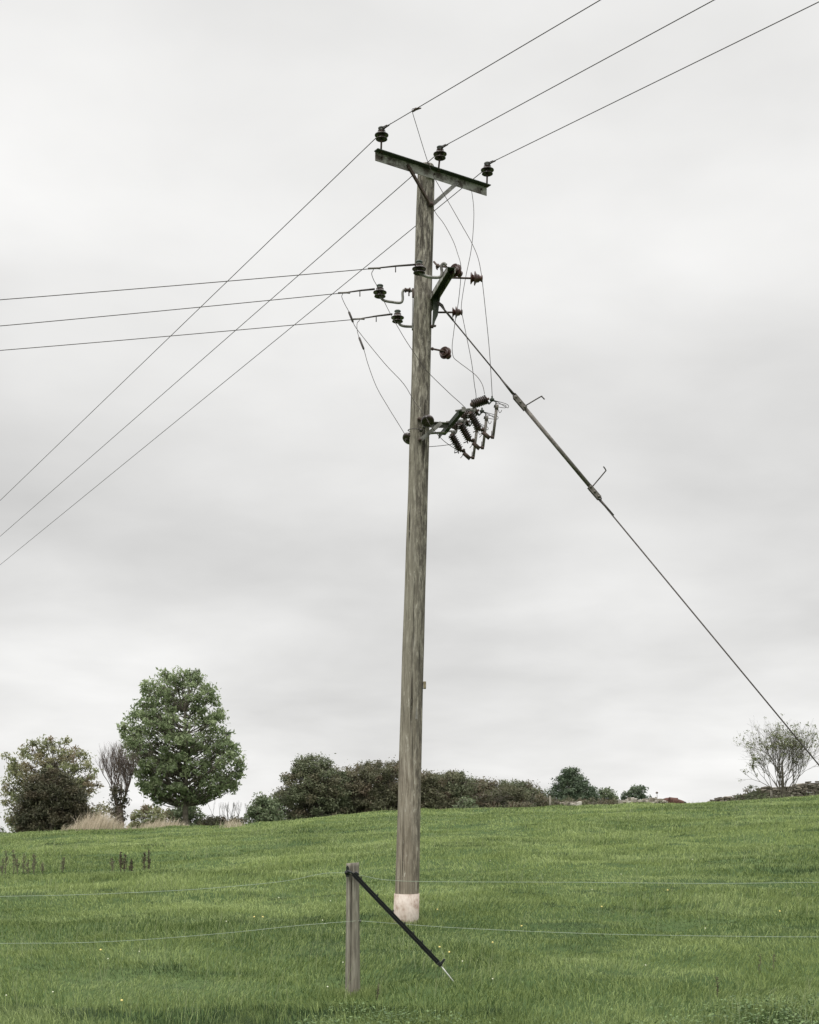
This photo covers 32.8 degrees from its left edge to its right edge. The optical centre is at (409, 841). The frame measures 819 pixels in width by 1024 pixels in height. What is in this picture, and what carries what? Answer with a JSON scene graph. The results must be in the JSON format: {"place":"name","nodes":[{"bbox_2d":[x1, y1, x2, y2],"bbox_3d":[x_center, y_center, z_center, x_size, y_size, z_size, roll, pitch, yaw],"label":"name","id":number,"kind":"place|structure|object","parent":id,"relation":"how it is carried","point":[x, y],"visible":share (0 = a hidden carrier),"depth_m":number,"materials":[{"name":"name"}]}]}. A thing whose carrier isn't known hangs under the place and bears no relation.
{"place":"outdoors","nodes":[
{"label":"outdoors","id":0,"kind":"place"},
{"bbox_2d":[0,793,818,1023],"bbox_3d":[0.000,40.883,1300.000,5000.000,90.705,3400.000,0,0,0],"label":"ground","id":1,"kind":"structure","parent":0,"point":[333,979],"depth_m":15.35,"materials":[{"name":"green plant"}]},
{"bbox_2d":[0,859,4,874],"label":"dock stalk","id":2,"kind":"object","parent":1,"relation":"on","point":[2,867],"visible":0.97,"depth_m":25.56,"materials":[{"name":"brown plant"}]},
{"bbox_2d":[3,851,8,873],"bbox_3d":[-7.533,0.383,25.998,0.099,0.486,0.085,0,0,36],"label":"dock stalk","id":3,"kind":"object","parent":1,"relation":"on","point":[6,858],"visible":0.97,"depth_m":26.00,"materials":[{"name":"brown plant"}]},
{"bbox_2d":[12,850,15,873],"bbox_3d":[-7.404,0.379,26.066,0.089,0.478,0.087,0,0,-28],"label":"dock stalk","id":4,"kind":"object","parent":1,"relation":"on","point":[13,860],"visible":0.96,"depth_m":26.06,"materials":[{"name":"plant"}]},
{"bbox_2d":[15,858,19,874],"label":"dock stalk","id":5,"kind":"object","parent":1,"relation":"on","point":[18,864],"visible":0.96,"depth_m":25.85,"materials":[{"name":"brown plant"}]},
{"bbox_2d":[21,853,25,873],"bbox_3d":[-7.276,0.408,26.274,0.113,0.388,0.090,0,0,0],"label":"dock stalk","id":6,"kind":"object","parent":1,"relation":"on","point":[23,862],"visible":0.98,"depth_m":26.27,"materials":[{"name":"plant"}]},
{"bbox_2d":[24,860,29,874],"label":"dock stalk","id":7,"kind":"object","parent":1,"relation":"on","point":[27,865],"visible":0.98,"depth_m":25.53,"materials":[{"name":"brown plant"}]},
{"bbox_2d":[31,855,36,873],"bbox_3d":[-7.041,0.438,26.109,0.103,0.380,0.096,0,0,-37],"label":"dock stalk","id":8,"kind":"object","parent":1,"relation":"on","point":[33,866],"visible":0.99,"depth_m":26.10,"materials":[{"name":"plant"}]},
{"bbox_2d":[10,767,95,832],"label":"hawthorn bush","id":9,"kind":"object","parent":1,"relation":"on","point":[39,807],"visible":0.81,"depth_m":53.37,"materials":[{"name":"green plant"}]},
{"bbox_2d":[0,734,113,832],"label":"yellowing tree","id":10,"kind":"object","parent":1,"relation":"on","point":[18,770],"visible":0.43,"depth_m":61.67,"materials":[{"name":"green plant"}]},
{"bbox_2d":[60,857,65,872],"bbox_3d":[-6.592,0.438,26.492,0.112,0.298,0.098,0,0,-36],"label":"dock stalk","id":11,"kind":"object","parent":1,"relation":"on","point":[62,864],"visible":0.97,"depth_m":26.49,"materials":[{"name":"plant"}]},
{"bbox_2d":[61,802,130,830],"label":"dry grass","id":12,"kind":"structure","parent":1,"relation":"on","point":[100,821],"depth_m":50.69,"materials":[{"name":"plant"}]},
{"bbox_2d":[109,858,114,870],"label":"dock stalk","id":13,"kind":"object","parent":1,"relation":"on","point":[112,863],"visible":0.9,"depth_m":26.49,"materials":[{"name":"plant"}]},
{"bbox_2d":[96,741,142,828],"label":"bare tree","id":14,"kind":"object","parent":1,"relation":"on","point":[125,772],"visible":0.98,"depth_m":55.95,"materials":[{"name":"brown plant"}]},
{"bbox_2d":[118,850,122,871],"bbox_3d":[-5.287,0.373,25.497,0.093,0.434,0.093,0,0,18],"label":"dock stalk","id":15,"kind":"object","parent":1,"relation":"on","point":[120,860],"visible":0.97,"depth_m":25.50,"materials":[{"name":"plant"}]},
{"bbox_2d":[121,854,127,870],"bbox_3d":[-5.213,0.398,25.500,0.102,0.392,0.096,0,0,43],"label":"dock stalk","id":16,"kind":"object","parent":1,"relation":"on","point":[124,866],"visible":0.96,"depth_m":25.50,"materials":[{"name":"brown plant"}]},
{"bbox_2d":[128,859,133,870],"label":"dock stalk","id":17,"kind":"object","parent":1,"relation":"on","point":[130,866],"visible":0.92,"depth_m":25.50,"materials":[{"name":"plant"}]},
{"bbox_2d":[142,851,146,869],"bbox_3d":[-4.858,0.384,25.496,0.098,0.421,0.099,0,0,0],"label":"dock stalk","id":18,"kind":"object","parent":1,"relation":"on","point":[144,859],"visible":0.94,"depth_m":25.50,"materials":[{"name":"plant"}]},
{"bbox_2d":[147,849,150,868],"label":"dock stalk","id":19,"kind":"object","parent":1,"relation":"on","point":[149,860],"visible":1,"depth_m":25.50,"materials":[{"name":"brown plant"}]},
{"bbox_2d":[126,803,178,828],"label":"willow shrub","id":20,"kind":"object","parent":1,"relation":"on","point":[155,813],"visible":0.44,"depth_m":61.67,"materials":[{"name":"green plant"}]},
{"bbox_2d":[132,814,187,828],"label":"dry grass","id":21,"kind":"structure","parent":1,"relation":"on","point":[158,824],"depth_m":50.64,"materials":[{"name":"plant"}]},
{"bbox_2d":[115,665,247,825],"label":"ash tree","id":22,"kind":"object","parent":1,"relation":"on","point":[164,768],"visible":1,"depth_m":57.61,"materials":[{"name":"green plant"}]},
{"bbox_2d":[164,801,208,826],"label":"elder shrub","id":23,"kind":"object","parent":1,"relation":"on","point":[192,811],"visible":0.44,"depth_m":61.70,"materials":[{"name":"green plant"}]},
{"bbox_2d":[196,814,249,825],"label":"bramble","id":24,"kind":"object","parent":1,"relation":"on","point":[209,820],"visible":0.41,"depth_m":59.52,"materials":[{"name":"green plant"}]},
{"bbox_2d":[209,800,250,823],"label":"dead scrub","id":25,"kind":"object","parent":1,"relation":"on","point":[234,809],"visible":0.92,"depth_m":59.88,"materials":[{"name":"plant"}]},
{"bbox_2d":[219,815,245,827],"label":"dry grass","id":26,"kind":"structure","parent":1,"relation":"on","point":[228,823],"depth_m":48.23,"materials":[{"name":"plant"}]},
{"bbox_2d":[243,791,286,822],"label":"green shrub","id":27,"kind":"object","parent":1,"relation":"on","point":[263,808],"visible":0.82,"depth_m":56.71,"materials":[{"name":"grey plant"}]},
{"bbox_2d":[269,753,355,819],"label":"hedge tree","id":28,"kind":"object","parent":1,"relation":"on","point":[313,795],"visible":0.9,"depth_m":59.27,"materials":[{"name":"green plant"}]},
{"bbox_2d":[345,862,360,994],"bbox_3d":[-0.462,0.842,11.388,0.131,1.347,0.146,0,0,0],"label":"fence post","id":29,"kind":"object","parent":1,"relation":"on","point":[352,981],"visible":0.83,"depth_m":11.35,"materials":[{"name":"grey wood"}]},
{"bbox_2d":[0,921,772,943],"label":"fence wire","id":30,"kind":"object","parent":29,"relation":"attached to","point":[418,925],"visible":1,"depth_m":11.39,"materials":[{"name":"grey metal"}]},
{"bbox_2d":[347,870,453,981],"bbox_3d":[-0.074,0.681,11.300,0.870,0.908,0.045,0,0,0],"label":"fence stake","id":31,"kind":"object","parent":29,"relation":"attached to","point":[390,912],"visible":1,"depth_m":11.30,"materials":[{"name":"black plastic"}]},
{"bbox_2d":[0,873,815,896],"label":"fence wire","id":32,"kind":"object","parent":29,"relation":"attached to","point":[422,881],"visible":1,"depth_m":11.34,"materials":[{"name":"grey metal"}]},
{"bbox_2d":[341,757,398,813],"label":"hedge tree","id":33,"kind":"object","parent":1,"relation":"on","point":[371,790],"visible":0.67,"depth_m":60.12,"materials":[{"name":"green plant"}]},
{"bbox_2d":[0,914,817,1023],"bbox_3d":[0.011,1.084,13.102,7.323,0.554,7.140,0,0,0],"label":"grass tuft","id":34,"kind":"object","parent":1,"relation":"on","point":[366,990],"visible":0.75,"depth_m":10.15,"materials":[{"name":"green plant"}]},
{"bbox_2d":[280,759,555,819],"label":"hedge undergrowth","id":35,"kind":"object","parent":1,"relation":"on","point":[486,799],"visible":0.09,"depth_m":61.43,"materials":[{"name":"green plant"}]},
{"bbox_2d":[421,768,454,808],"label":"hedge tree","id":36,"kind":"object","parent":1,"relation":"on","point":[431,785],"visible":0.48,"depth_m":60.49,"materials":[{"name":"green plant"}]},
{"bbox_2d":[373,124,508,925],"bbox_3d":[0.357,-3.484,16.330,1.560,9.248,1.818,0,0,0],"label":"utility pole","id":37,"kind":"object","parent":1,"relation":"on","point":[413,683],"visible":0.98,"depth_m":16.23,"materials":[{"name":"brown wood"}]},
{"bbox_2d":[0,288,374,325],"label":"power line","id":38,"kind":"object","parent":37,"relation":"attached to","point":[348,292],"visible":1,"depth_m":16.14,"materials":[{"name":"metal"}]},
{"bbox_2d":[2,138,375,498],"bbox_3d":[-19.411,-7.308,48.117,0.009,1.486,75.000,0,0,-31],"label":"power line","id":39,"kind":"object","parent":37,"relation":"attached to","point":[206,301],"visible":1,"depth_m":20.02,"materials":[{"name":"metal"}]},
{"bbox_2d":[0,313,392,350],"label":"power line","id":40,"kind":"object","parent":37,"relation":"attached to","point":[364,318],"visible":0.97,"depth_m":16.84,"materials":[{"name":"metal"}]},
{"bbox_2d":[0,264,414,299],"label":"power line","id":41,"kind":"object","parent":37,"relation":"attached to","point":[395,266],"visible":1,"depth_m":15.44,"materials":[{"name":"metal"}]},
{"bbox_2d":[2,156,434,534],"bbox_3d":[-18.739,-7.294,48.552,0.009,1.514,75.000,0,0,-31],"label":"power line","id":42,"kind":"object","parent":37,"relation":"attached to","point":[233,332],"visible":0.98,"depth_m":21.07,"materials":[{"name":"metal"}]},
{"bbox_2d":[0,172,481,564],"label":"power line","id":43,"kind":"object","parent":37,"relation":"attached to","point":[253,358],"visible":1,"depth_m":22.18,"materials":[{"name":"metal"}]},
{"bbox_2d":[357,319,403,432],"bbox_3d":[-0.392,-5.547,16.557,0.806,1.581,0.172,0,0,42],"label":"jumper wire","id":44,"kind":"object","parent":37,"relation":"attached to","point":[361,343],"visible":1,"depth_m":16.56,"materials":[{"name":"metal"}]},
{"bbox_2d":[341,294,457,450],"bbox_3d":[0.001,-5.482,16.169,1.464,1.794,0.618,0,0,-20],"label":"jumper wire","id":45,"kind":"object","parent":37,"relation":"attached to","point":[350,315],"visible":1,"depth_m":16.12,"materials":[{"name":"metal"}]},
{"bbox_2d":[371,269,469,425],"bbox_3d":[0.084,-5.622,15.995,1.375,1.506,0.409,0,0,-29],"label":"jumper wire","id":46,"kind":"object","parent":37,"relation":"attached to","point":[410,347],"visible":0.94,"depth_m":15.99,"materials":[{"name":"metal"}]},
{"bbox_2d":[412,108,492,396],"bbox_3d":[0.359,-6.537,15.698,1.178,2.959,0.544,0,0,-39],"label":"jumper wire","id":47,"kind":"object","parent":37,"relation":"attached to","point":[414,109],"visible":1,"depth_m":15.80,"materials":[{"name":"metal"}]},
{"bbox_2d":[434,210,484,393],"bbox_3d":[0.593,-6.349,16.061,0.399,2.499,1.058,0,0,-18],"label":"jumper wire","id":48,"kind":"object","parent":37,"relation":"on","point":[457,306],"visible":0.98,"depth_m":16.07,"materials":[{"name":"metal"}]},
{"bbox_2d":[461,191,475,392],"bbox_3d":[0.729,-6.483,16.510,0.142,2.879,0.483,0,0,15],"label":"jumper wire","id":49,"kind":"object","parent":37,"relation":"on","point":[463,291],"visible":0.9,"depth_m":16.35,"materials":[{"name":"metal"}]},
{"bbox_2d":[389,0,599,124],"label":"power line","id":50,"kind":"object","parent":37,"relation":"attached to","point":[499,59],"visible":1,"depth_m":13.81,"materials":[{"name":"metal"}]},
{"bbox_2d":[447,0,713,144],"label":"power line","id":51,"kind":"object","parent":37,"relation":"attached to","point":[586,69],"visible":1,"depth_m":13.93,"materials":[{"name":"metal"}]},
{"bbox_2d":[436,301,818,765],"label":"guy wire","id":52,"kind":"object","parent":37,"relation":"attached to","point":[523,407],"visible":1,"depth_m":16.20,"materials":[{"name":"metal"}]},
{"bbox_2d":[495,1,818,160],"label":"power line","id":53,"kind":"object","parent":37,"relation":"attached to","point":[667,76],"visible":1,"depth_m":13.91,"materials":[{"name":"metal"}]},
{"bbox_2d":[438,769,482,807],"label":"hedge tree","id":54,"kind":"object","parent":1,"relation":"on","point":[455,775],"visible":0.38,"depth_m":61.49,"materials":[{"name":"green plant"}]},
{"bbox_2d":[450,795,477,808],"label":"pale shrub","id":55,"kind":"object","parent":1,"relation":"on","point":[462,802],"visible":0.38,"depth_m":57.86,"materials":[{"name":"green plant"}]},
{"bbox_2d":[471,776,502,806],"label":"hedge tree","id":56,"kind":"object","parent":1,"relation":"on","point":[490,786],"visible":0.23,"depth_m":62.66,"materials":[{"name":"green plant"}]},
{"bbox_2d":[506,800,536,807],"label":"bramble","id":57,"kind":"object","parent":1,"relation":"on","point":[518,804],"visible":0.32,"depth_m":57.82,"materials":[{"name":"grey plant"}]},
{"bbox_2d":[495,778,553,807],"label":"hedge tree","id":58,"kind":"object","parent":1,"relation":"on","point":[532,789],"visible":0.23,"depth_m":62.60,"materials":[{"name":"green plant"}]},
{"bbox_2d":[293,993,818,1023],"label":"ground cover","id":59,"kind":"object","parent":1,"relation":"on","point":[712,1014],"visible":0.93,"depth_m":9.85,"materials":[{"name":"green plant"}]},
{"bbox_2d":[559,802,575,805],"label":"stone pile","id":60,"kind":"object","parent":1,"relation":"on","point":[568,803],"visible":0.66,"depth_m":57.72,"materials":[{"name":"stone"}]},
{"bbox_2d":[544,765,601,802],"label":"conifer","id":61,"kind":"object","parent":1,"relation":"on","point":[572,785],"visible":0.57,"depth_m":65.60,"materials":[{"name":"green plant"}]},
{"bbox_2d":[542,795,619,805],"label":"hedge","id":62,"kind":"object","parent":1,"relation":"on","point":[600,801],"visible":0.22,"depth_m":62.17,"materials":[{"name":"brown plant"}]},
{"bbox_2d":[598,786,618,803],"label":"evergreen","id":63,"kind":"object","parent":1,"relation":"on","point":[609,794],"visible":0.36,"depth_m":66.79,"materials":[{"name":"green plant"}]},
{"bbox_2d":[620,784,651,799],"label":"spiky evergreen","id":64,"kind":"object","parent":1,"relation":"on","point":[637,791],"visible":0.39,"depth_m":67.74,"materials":[{"name":"green plant"}]},
{"bbox_2d":[618,797,654,803],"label":"stone pile","id":65,"kind":"object","parent":1,"relation":"on","point":[633,799],"visible":0.44,"depth_m":57.77,"materials":[{"name":"stone"}]},
{"bbox_2d":[651,798,667,803],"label":"stone pile","id":66,"kind":"object","parent":1,"relation":"on","point":[660,800],"visible":0.59,"depth_m":57.71,"materials":[{"name":"stone"}]},
{"bbox_2d":[716,977,719,996],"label":"dock stalk","id":67,"kind":"object","parent":1,"relation":"on","point":[717,986],"visible":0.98,"depth_m":10.90,"materials":[{"name":"plant"}]},
{"bbox_2d":[732,786,769,800],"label":"bramble","id":68,"kind":"object","parent":1,"relation":"on","point":[749,795],"visible":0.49,"depth_m":59.50,"materials":[{"name":"green plant"}]},
{"bbox_2d":[734,714,818,797],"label":"sparse tree","id":69,"kind":"object","parent":1,"relation":"on","point":[794,746],"visible":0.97,"depth_m":57.91,"materials":[{"name":"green plant"}]},
{"bbox_2d":[0,0,818,832],"label":"sky","id":70,"kind":"structure","parent":0,"point":[649,262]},
{"bbox_2d":[664,797,685,803],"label":"bracken","id":71,"kind":"object","parent":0,"point":[671,799],"visible":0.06,"depth_m":134.61,"materials":[{"name":"brown plant"}]},
{"bbox_2d":[707,781,818,801],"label":"stone wall","id":72,"kind":"structure","parent":0,"point":[802,789],"depth_m":61.32,"materials":[{"name":"stone"}]}
]}

